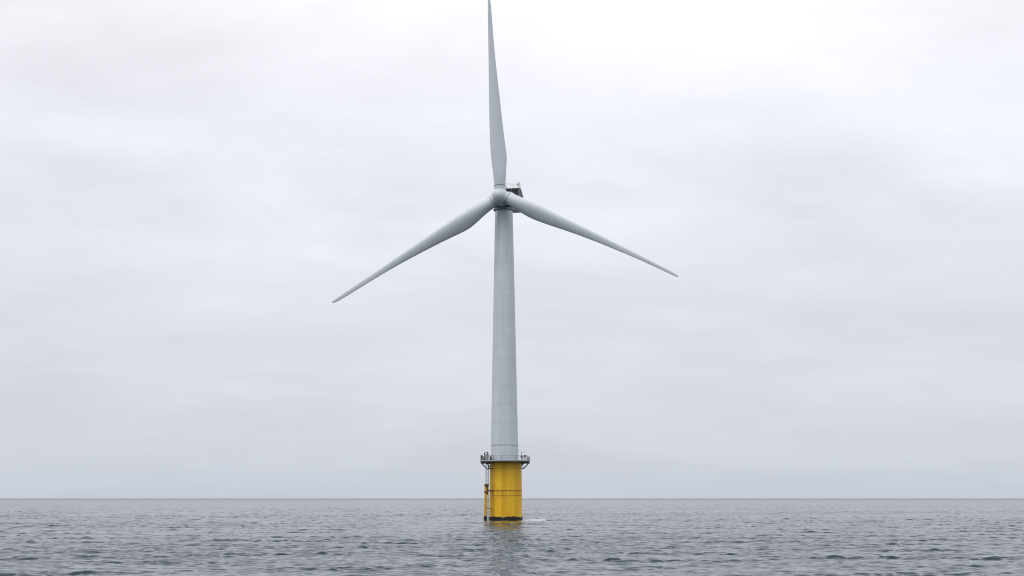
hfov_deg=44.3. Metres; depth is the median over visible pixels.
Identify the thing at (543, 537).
sea
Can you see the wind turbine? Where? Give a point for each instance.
(502, 460)
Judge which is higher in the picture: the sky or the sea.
the sky
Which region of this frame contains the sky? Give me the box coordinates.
[0,0,1023,497]
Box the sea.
[0,498,1023,575]
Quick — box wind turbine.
[332,0,677,520]

